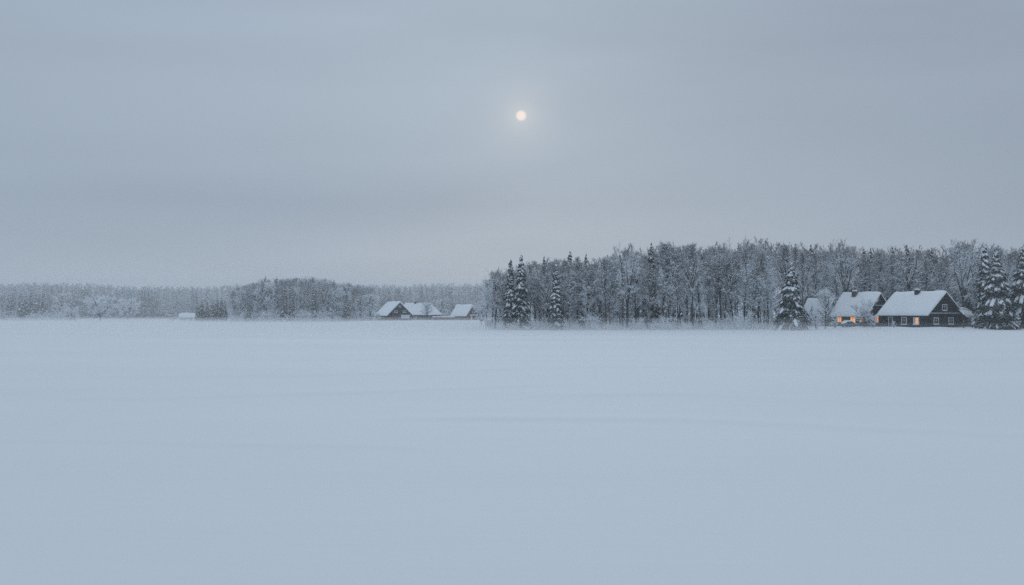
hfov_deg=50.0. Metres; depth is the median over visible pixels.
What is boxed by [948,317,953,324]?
window
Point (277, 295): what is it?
bare tree
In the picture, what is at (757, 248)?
bare tree
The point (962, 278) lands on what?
bare tree
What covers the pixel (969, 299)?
bare tree
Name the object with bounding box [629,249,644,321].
bare tree
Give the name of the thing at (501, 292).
bare tree
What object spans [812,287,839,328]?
garden tree
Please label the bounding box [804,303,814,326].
shrub
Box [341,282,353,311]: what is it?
bare tree
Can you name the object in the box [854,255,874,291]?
bare tree
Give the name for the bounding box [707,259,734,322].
bare tree
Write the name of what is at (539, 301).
bare tree
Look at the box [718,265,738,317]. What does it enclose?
bare tree
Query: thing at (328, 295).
bare tree
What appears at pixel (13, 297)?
bare tree
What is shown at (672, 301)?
bare tree
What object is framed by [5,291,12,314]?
spruce tree
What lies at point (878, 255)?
bare tree
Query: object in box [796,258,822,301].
bare tree
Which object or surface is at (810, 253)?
spruce tree
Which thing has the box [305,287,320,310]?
bare tree
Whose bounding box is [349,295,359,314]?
bare tree
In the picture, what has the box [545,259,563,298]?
bare tree
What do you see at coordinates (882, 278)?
bare tree
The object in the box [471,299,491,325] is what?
bare tree
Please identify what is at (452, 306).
bare tree
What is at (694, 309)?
bare tree
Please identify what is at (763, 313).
bare tree
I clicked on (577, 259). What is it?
bare tree
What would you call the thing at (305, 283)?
bare tree
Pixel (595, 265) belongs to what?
bare tree
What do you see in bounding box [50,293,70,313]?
bare tree
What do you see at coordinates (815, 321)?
shrub
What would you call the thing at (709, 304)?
bare tree
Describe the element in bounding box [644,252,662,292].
bare tree
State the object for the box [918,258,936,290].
bare tree
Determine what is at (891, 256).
bare tree
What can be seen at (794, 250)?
bare tree
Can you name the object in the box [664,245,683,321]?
bare tree
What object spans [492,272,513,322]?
bare tree
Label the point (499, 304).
bare tree
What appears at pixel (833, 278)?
bare tree
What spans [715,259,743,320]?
bare tree
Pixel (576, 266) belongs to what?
bare tree
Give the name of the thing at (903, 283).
bare tree
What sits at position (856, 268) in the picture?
bare tree
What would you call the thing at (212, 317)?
spruce tree
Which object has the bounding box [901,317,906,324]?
window
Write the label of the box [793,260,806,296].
bare tree
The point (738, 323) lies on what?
undergrowth
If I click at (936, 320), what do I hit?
window
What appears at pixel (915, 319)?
window
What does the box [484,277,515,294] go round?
bare tree
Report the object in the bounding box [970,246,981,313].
bare tree
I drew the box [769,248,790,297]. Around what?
bare tree
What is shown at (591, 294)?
bare tree
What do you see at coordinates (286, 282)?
bare tree
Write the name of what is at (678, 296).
bare tree
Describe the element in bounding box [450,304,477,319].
red house
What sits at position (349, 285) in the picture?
bare tree
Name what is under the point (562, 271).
bare tree
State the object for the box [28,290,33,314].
spruce tree
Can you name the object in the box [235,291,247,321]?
bare tree
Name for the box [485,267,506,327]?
bare tree
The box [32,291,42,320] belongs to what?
spruce tree
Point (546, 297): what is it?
bare tree
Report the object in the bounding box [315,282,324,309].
bare tree
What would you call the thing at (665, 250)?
bare tree
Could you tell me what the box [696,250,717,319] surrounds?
bare tree
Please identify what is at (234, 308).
bare tree
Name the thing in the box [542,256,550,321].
spruce tree
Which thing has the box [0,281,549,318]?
distant wood
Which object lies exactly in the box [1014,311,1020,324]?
shrub
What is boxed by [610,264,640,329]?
bare tree
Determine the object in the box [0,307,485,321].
undergrowth
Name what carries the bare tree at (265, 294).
on the snow field
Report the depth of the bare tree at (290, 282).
492.33 m
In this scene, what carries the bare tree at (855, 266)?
on the snow field
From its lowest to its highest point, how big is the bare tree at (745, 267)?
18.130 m
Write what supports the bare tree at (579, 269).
on the snow field
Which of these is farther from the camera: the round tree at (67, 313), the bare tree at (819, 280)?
the round tree at (67, 313)
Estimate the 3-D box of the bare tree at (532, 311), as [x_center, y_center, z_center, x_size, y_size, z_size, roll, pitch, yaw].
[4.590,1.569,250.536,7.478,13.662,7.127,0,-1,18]
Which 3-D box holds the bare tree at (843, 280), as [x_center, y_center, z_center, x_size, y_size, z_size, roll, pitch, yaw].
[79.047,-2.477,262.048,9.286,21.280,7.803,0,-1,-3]
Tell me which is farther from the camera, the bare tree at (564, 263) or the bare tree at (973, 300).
the bare tree at (973, 300)
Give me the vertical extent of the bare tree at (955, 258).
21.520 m
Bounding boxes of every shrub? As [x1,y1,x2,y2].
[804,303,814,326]
[812,312,819,329]
[830,315,837,327]
[866,314,878,327]
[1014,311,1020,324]
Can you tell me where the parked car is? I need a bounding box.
[841,320,855,326]
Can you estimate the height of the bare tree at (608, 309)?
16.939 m
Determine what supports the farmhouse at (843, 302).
on the snow field
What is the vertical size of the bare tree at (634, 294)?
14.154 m
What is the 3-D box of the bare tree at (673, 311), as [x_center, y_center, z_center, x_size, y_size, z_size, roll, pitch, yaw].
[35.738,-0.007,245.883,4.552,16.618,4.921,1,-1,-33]
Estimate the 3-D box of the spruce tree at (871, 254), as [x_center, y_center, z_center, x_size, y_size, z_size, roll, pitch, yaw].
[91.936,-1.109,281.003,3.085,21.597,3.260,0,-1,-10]
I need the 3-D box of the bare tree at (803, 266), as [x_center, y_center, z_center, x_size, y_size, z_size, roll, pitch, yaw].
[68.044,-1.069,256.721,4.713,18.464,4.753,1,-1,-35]
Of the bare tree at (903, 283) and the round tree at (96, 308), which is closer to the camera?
the bare tree at (903, 283)
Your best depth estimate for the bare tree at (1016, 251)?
287.08 m
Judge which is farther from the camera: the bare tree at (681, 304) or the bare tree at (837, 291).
the bare tree at (837, 291)
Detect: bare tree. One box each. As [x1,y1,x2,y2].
[0,294,6,314]
[6,294,19,310]
[45,294,54,313]
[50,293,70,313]
[227,290,238,308]
[228,303,239,315]
[232,298,242,313]
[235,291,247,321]
[241,286,255,311]
[247,288,265,313]
[248,285,260,312]
[255,279,270,311]
[264,281,278,313]
[269,284,281,313]
[275,279,288,309]
[275,289,288,310]
[280,277,289,309]
[286,279,294,306]
[287,276,296,306]
[289,285,302,314]
[291,279,308,312]
[296,283,306,312]
[298,276,311,312]
[304,283,315,311]
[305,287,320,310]
[311,279,323,312]
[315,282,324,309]
[315,282,333,313]
[319,280,335,314]
[322,280,338,311]
[328,287,342,314]
[333,299,344,312]
[337,291,353,314]
[338,281,347,307]
[340,283,357,306]
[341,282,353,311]
[349,289,358,310]
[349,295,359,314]
[351,287,365,310]
[352,299,367,320]
[357,288,368,312]
[360,290,376,312]
[362,294,381,320]
[365,285,379,310]
[366,292,381,310]
[433,297,448,315]
[448,304,454,312]
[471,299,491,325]
[479,280,502,323]
[481,278,491,327]
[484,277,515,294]
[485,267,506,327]
[489,271,505,324]
[489,286,505,323]
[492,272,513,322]
[494,288,506,316]
[502,267,538,297]
[504,268,531,289]
[516,279,532,309]
[524,263,538,317]
[527,276,547,320]
[528,269,542,328]
[529,274,552,326]
[529,281,550,321]
[531,261,547,319]
[532,261,551,319]
[542,260,566,299]
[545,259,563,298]
[558,268,573,317]
[560,268,582,324]
[561,258,573,311]
[562,270,579,322]
[563,268,591,325]
[566,261,584,323]
[569,256,581,324]
[569,260,586,325]
[569,269,601,312]
[571,272,587,328]
[574,267,600,329]
[581,265,598,316]
[589,261,600,315]
[593,256,616,329]
[593,262,615,324]
[594,255,620,324]
[594,272,612,326]
[595,277,624,329]
[610,241,642,327]
[610,255,624,323]
[610,258,637,326]
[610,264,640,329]
[616,247,633,309]
[621,250,639,318]
[626,266,648,329]
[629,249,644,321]
[636,256,646,323]
[636,270,665,329]
[638,260,654,299]
[640,263,660,328]
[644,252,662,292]
[651,239,679,320]
[653,254,678,317]
[654,254,667,318]
[658,248,683,323]
[662,266,680,328]
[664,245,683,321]
[667,246,682,323]
[669,255,688,328]
[673,243,706,329]
[674,258,689,322]
[676,246,701,326]
[679,253,706,324]
[680,252,696,321]
[689,262,710,326]
[695,252,709,323]
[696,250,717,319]
[700,252,717,321]
[700,258,724,323]
[703,246,719,304]
[706,240,734,325]
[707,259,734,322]
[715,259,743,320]
[717,255,736,318]
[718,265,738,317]
[721,253,743,317]
[729,249,743,318]
[733,245,755,314]
[734,248,761,322]
[738,246,749,318]
[740,236,767,322]
[740,249,777,328]
[744,264,765,329]
[745,245,772,317]
[746,241,756,318]
[750,243,762,322]
[756,259,776,325]
[757,260,779,322]
[762,245,781,324]
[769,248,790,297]
[771,247,793,308]
[772,241,800,290]
[784,246,801,286]
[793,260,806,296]
[794,250,816,303]
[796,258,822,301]
[798,247,809,269]
[806,252,823,297]
[808,248,827,293]
[809,265,833,296]
[818,250,828,287]
[818,251,836,297]
[823,254,842,302]
[824,238,861,291]
[824,249,843,300]
[829,246,851,297]
[839,252,870,290]
[839,263,866,291]
[842,246,860,291]
[850,259,868,290]
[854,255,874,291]
[861,265,878,291]
[870,250,891,296]
[871,257,898,299]
[874,253,888,297]
[880,250,888,300]
[882,252,901,299]
[892,248,926,291]
[892,260,910,291]
[910,261,926,290]
[912,271,933,289]
[915,252,928,269]
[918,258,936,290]
[920,248,934,286]
[927,261,950,289]
[932,265,956,291]
[933,254,942,283]
[940,254,954,295]
[945,258,959,301]
[946,237,981,307]
[946,243,964,306]
[953,244,974,306]
[958,242,978,307]
[958,244,977,309]
[968,255,979,312]
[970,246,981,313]
[972,257,982,288]
[973,245,1004,272]
[989,246,1009,282]
[1001,253,1015,290]
[1004,252,1015,291]
[1007,252,1018,289]
[1008,249,1018,289]
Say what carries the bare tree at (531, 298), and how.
on the snow field
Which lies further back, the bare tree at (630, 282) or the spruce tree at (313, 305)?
the spruce tree at (313, 305)
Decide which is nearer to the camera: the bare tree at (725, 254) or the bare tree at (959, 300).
the bare tree at (725, 254)
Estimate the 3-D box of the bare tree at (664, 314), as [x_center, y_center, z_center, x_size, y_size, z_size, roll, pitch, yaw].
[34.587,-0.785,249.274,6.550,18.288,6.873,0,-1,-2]
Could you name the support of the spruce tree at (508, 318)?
on the snow field
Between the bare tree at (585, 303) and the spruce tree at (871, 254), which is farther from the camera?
the spruce tree at (871, 254)
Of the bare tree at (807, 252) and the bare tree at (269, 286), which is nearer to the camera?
the bare tree at (807, 252)
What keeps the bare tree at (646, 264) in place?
on the snow field
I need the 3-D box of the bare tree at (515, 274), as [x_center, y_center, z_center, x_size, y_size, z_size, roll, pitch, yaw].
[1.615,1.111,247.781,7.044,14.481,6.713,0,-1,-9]
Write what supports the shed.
on the snow field
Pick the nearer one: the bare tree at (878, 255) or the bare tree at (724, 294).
the bare tree at (724, 294)
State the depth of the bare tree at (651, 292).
235.72 m
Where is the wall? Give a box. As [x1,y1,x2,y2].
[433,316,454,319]
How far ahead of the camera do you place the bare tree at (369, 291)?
493.60 m
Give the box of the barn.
[804,298,835,325]
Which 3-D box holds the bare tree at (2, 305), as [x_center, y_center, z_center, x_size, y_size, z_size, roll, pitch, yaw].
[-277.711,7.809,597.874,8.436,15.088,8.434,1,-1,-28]
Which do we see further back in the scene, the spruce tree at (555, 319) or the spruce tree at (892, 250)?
the spruce tree at (892, 250)
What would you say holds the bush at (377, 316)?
on the snow field
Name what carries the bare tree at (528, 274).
on the snow field
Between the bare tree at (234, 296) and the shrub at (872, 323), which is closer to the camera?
the shrub at (872, 323)
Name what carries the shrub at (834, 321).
on the snow field
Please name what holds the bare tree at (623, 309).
on the snow field
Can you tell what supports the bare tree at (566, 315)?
on the snow field
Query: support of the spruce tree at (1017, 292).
on the snow field
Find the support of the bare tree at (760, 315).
on the snow field
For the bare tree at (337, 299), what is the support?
on the snow field
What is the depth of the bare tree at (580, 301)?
244.55 m
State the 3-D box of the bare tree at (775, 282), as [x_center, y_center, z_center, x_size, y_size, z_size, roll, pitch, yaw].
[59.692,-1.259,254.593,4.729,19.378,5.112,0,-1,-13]
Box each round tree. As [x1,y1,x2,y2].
[61,307,77,320]
[81,295,116,320]
[115,297,142,319]
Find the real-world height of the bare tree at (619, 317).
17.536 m
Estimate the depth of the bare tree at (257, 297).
491.43 m
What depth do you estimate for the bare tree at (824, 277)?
283.67 m
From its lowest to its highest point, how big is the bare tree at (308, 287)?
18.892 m
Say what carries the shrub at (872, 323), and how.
on the snow field
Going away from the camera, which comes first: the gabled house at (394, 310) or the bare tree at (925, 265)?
the bare tree at (925, 265)
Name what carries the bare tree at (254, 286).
on the snow field
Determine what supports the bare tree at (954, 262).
on the snow field
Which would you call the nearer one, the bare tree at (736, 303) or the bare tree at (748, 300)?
the bare tree at (748, 300)
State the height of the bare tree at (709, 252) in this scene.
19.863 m
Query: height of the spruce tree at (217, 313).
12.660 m
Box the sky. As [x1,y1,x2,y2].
[0,0,1023,315]
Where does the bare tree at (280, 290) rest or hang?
on the snow field
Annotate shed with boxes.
[178,313,195,320]
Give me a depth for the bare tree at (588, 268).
248.27 m
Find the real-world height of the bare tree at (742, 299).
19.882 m
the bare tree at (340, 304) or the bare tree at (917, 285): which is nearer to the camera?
the bare tree at (917, 285)
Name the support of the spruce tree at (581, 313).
on the snow field
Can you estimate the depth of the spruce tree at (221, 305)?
512.33 m
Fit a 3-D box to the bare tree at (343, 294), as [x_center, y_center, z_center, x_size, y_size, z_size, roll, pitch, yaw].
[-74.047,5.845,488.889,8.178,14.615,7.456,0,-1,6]
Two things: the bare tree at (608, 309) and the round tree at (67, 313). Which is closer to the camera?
the bare tree at (608, 309)
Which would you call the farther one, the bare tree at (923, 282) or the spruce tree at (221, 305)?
the spruce tree at (221, 305)
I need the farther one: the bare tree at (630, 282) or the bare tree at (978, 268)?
the bare tree at (978, 268)
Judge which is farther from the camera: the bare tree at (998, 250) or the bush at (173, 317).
the bush at (173, 317)
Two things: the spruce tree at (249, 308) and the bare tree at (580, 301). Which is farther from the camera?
the spruce tree at (249, 308)
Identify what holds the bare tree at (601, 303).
on the snow field
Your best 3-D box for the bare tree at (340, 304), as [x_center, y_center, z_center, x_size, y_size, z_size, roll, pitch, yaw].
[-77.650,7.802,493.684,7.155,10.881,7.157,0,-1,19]
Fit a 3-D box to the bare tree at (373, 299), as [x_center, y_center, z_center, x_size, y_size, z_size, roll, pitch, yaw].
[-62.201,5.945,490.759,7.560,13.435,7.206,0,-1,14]
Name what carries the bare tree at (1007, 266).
on the snow field
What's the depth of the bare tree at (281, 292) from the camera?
491.46 m
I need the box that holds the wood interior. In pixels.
[493,238,1020,325]
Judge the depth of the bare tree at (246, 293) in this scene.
494.21 m
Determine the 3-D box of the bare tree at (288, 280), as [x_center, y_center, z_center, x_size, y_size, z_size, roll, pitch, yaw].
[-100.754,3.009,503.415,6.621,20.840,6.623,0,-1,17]
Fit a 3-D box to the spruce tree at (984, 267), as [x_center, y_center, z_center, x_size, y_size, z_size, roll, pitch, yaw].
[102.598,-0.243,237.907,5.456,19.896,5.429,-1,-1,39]
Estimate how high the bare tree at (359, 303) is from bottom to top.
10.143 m
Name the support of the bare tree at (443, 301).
on the snow field
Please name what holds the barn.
on the snow field
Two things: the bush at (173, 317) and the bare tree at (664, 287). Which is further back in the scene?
the bush at (173, 317)
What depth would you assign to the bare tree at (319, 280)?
502.44 m
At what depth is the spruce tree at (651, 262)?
242.48 m
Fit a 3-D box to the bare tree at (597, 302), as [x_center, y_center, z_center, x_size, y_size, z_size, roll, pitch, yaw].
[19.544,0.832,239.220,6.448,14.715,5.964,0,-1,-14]
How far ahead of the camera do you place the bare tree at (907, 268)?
267.29 m
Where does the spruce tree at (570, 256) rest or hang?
on the snow field
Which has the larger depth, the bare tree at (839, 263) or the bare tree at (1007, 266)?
the bare tree at (839, 263)
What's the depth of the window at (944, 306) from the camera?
237.21 m
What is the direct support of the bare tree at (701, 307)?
on the snow field
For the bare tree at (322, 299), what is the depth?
490.06 m
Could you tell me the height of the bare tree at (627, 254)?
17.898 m
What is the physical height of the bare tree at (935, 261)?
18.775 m
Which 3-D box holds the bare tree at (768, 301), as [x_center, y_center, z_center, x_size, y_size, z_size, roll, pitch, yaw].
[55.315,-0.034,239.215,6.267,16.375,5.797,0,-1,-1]
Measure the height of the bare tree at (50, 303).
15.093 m
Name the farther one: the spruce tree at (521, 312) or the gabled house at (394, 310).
the gabled house at (394, 310)
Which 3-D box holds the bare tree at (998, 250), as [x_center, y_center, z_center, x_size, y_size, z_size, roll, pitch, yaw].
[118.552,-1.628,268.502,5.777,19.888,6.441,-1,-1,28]
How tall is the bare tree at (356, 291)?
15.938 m
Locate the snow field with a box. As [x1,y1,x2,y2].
[0,316,1023,584]
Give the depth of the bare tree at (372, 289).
501.10 m
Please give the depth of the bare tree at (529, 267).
254.66 m
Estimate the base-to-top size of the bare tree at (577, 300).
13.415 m
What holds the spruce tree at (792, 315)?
on the snow field
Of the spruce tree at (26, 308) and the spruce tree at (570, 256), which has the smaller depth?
the spruce tree at (570, 256)
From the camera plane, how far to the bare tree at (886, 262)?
289.34 m
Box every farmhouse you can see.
[404,301,442,319]
[828,290,886,326]
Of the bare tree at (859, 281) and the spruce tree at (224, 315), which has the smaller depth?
the bare tree at (859, 281)
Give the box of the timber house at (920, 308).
[877,289,975,326]
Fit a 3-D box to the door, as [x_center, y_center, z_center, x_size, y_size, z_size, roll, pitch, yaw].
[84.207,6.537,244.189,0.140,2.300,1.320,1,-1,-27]
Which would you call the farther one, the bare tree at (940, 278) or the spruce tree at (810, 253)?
the spruce tree at (810, 253)
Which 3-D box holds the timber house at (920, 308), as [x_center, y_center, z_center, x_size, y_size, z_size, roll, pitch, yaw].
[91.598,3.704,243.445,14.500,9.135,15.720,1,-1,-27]
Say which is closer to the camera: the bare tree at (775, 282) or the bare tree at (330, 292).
the bare tree at (775, 282)
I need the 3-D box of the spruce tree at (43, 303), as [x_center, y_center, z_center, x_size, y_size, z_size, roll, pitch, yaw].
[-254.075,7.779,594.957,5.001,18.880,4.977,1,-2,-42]
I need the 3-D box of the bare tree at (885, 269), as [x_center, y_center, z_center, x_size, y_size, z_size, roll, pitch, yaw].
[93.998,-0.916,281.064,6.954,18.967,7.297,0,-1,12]
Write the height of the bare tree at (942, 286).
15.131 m
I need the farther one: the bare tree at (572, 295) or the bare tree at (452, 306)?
the bare tree at (452, 306)
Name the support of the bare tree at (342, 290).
on the snow field
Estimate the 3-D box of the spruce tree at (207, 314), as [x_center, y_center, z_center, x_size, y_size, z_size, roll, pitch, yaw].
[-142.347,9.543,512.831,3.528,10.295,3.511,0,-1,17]
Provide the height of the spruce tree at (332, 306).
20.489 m
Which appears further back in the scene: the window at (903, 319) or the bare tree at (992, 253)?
the bare tree at (992, 253)
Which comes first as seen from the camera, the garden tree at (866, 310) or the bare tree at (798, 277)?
the garden tree at (866, 310)
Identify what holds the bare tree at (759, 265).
on the snow field
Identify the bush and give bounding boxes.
[1,311,16,319]
[166,313,178,320]
[373,313,381,320]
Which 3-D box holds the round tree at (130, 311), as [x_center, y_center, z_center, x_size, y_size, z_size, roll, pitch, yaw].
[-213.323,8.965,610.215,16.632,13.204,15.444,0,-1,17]
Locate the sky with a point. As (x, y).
(176, 143)
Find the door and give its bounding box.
[888,317,892,325]
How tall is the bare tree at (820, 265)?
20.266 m
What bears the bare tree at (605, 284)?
on the snow field
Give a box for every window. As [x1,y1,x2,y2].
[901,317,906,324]
[913,317,918,324]
[933,318,938,324]
[942,304,947,310]
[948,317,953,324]
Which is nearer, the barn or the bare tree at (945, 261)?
the barn
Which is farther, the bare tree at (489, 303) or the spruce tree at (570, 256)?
the spruce tree at (570, 256)
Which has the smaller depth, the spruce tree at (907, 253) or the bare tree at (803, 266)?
the bare tree at (803, 266)
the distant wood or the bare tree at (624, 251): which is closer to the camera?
the bare tree at (624, 251)
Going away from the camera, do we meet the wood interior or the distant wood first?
the wood interior
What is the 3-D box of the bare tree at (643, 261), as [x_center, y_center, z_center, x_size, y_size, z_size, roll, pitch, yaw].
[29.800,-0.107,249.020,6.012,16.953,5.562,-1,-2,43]
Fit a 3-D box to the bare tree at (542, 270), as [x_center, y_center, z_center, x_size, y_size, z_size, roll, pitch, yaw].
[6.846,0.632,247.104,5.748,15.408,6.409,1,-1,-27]
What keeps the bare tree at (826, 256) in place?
on the snow field
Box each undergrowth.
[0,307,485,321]
[481,308,976,329]
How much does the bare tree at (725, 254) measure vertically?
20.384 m
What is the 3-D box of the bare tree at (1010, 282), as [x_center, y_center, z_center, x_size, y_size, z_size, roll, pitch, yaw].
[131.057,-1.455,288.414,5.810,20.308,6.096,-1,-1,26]
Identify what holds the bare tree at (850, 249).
on the snow field
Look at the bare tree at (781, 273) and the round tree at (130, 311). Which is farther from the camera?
the round tree at (130, 311)
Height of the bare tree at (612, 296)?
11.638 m
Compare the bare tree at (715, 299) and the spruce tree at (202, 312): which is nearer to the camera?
the bare tree at (715, 299)
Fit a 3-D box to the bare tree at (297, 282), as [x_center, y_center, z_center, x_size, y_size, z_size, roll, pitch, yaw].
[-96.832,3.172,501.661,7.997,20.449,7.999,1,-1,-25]
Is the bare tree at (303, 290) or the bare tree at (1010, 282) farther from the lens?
the bare tree at (303, 290)
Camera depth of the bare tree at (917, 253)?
282.38 m
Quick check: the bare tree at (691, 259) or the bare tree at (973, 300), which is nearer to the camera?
the bare tree at (691, 259)
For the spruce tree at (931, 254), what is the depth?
279.94 m
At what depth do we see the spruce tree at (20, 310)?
588.97 m
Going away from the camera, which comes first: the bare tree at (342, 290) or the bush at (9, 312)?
the bare tree at (342, 290)
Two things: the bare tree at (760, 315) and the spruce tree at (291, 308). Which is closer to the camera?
the bare tree at (760, 315)
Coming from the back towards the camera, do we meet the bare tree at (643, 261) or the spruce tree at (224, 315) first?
the spruce tree at (224, 315)
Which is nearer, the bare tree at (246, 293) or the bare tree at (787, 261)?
the bare tree at (787, 261)
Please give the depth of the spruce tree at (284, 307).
485.38 m
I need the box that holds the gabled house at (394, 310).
[375,301,412,319]
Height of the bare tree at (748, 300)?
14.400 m
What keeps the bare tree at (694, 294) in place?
on the snow field
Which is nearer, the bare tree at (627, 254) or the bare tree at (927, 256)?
the bare tree at (627, 254)
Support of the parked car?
on the snow field
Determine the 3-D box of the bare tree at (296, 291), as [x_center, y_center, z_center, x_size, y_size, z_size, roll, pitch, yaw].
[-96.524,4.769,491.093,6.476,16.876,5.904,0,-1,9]
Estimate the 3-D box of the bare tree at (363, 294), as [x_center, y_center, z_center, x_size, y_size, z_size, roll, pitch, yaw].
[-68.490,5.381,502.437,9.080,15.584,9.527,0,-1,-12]
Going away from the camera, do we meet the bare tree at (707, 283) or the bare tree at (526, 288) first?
the bare tree at (526, 288)
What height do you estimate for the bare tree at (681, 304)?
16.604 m
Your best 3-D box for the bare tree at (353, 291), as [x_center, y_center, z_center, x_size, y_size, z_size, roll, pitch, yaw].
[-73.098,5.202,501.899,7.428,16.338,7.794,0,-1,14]
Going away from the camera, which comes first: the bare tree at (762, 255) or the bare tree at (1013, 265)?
the bare tree at (762, 255)
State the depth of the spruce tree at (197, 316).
504.27 m
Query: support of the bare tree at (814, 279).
on the snow field
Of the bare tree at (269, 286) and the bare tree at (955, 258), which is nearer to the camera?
the bare tree at (955, 258)
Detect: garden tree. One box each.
[419,302,435,319]
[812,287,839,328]
[850,297,878,326]
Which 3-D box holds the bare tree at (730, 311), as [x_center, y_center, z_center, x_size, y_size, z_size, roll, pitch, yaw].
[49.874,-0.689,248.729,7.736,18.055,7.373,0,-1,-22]
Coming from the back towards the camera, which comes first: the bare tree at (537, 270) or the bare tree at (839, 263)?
the bare tree at (839, 263)
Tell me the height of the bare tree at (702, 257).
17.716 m
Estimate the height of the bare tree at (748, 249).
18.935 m
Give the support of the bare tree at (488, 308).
on the snow field
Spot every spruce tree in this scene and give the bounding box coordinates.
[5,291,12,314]
[16,290,25,320]
[23,293,29,320]
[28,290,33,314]
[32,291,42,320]
[41,290,46,315]
[194,302,201,321]
[200,299,204,321]
[205,302,209,320]
[209,299,216,321]
[215,297,221,321]
[220,297,222,320]
[221,300,227,321]
[246,290,253,321]
[280,284,287,321]
[287,287,295,321]
[311,284,316,321]
[329,281,335,314]
[342,289,350,321]
[502,257,515,329]
[511,255,530,329]
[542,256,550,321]
[547,264,564,329]
[564,251,578,327]
[580,254,591,327]
[642,243,659,327]
[773,263,811,330]
[805,244,816,302]
[860,248,867,291]
[869,248,874,289]
[886,246,897,299]
[902,244,911,291]
[928,248,935,290]
[971,251,1021,329]
[973,246,989,316]
[1010,243,1023,327]
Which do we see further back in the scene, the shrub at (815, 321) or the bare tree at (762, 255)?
the bare tree at (762, 255)
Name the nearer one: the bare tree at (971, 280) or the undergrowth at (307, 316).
the bare tree at (971, 280)
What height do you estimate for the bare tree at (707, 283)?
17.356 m
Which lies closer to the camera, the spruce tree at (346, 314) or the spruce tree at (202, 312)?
the spruce tree at (346, 314)
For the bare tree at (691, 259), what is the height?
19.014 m
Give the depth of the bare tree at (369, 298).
469.27 m
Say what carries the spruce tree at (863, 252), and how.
on the snow field
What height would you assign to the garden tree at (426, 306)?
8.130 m
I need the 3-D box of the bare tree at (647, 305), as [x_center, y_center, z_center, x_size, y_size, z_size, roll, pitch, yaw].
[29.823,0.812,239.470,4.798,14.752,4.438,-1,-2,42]
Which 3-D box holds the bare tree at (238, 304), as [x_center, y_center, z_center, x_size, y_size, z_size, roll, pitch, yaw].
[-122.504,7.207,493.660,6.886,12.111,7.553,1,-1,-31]
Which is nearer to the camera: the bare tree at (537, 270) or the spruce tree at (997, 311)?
the spruce tree at (997, 311)
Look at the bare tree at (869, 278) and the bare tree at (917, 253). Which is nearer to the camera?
the bare tree at (869, 278)
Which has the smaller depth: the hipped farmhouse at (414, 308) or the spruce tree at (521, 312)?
the spruce tree at (521, 312)
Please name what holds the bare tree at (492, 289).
on the snow field
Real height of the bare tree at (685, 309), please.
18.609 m
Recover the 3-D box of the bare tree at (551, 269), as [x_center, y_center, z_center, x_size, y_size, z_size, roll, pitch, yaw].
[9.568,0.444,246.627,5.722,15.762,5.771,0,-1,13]
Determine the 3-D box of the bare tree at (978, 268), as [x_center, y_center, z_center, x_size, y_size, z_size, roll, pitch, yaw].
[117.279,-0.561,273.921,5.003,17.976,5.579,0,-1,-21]
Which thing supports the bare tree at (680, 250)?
on the snow field
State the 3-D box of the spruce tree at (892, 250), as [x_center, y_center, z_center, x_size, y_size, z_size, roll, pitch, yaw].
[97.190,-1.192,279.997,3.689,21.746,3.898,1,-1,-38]
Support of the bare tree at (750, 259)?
on the snow field

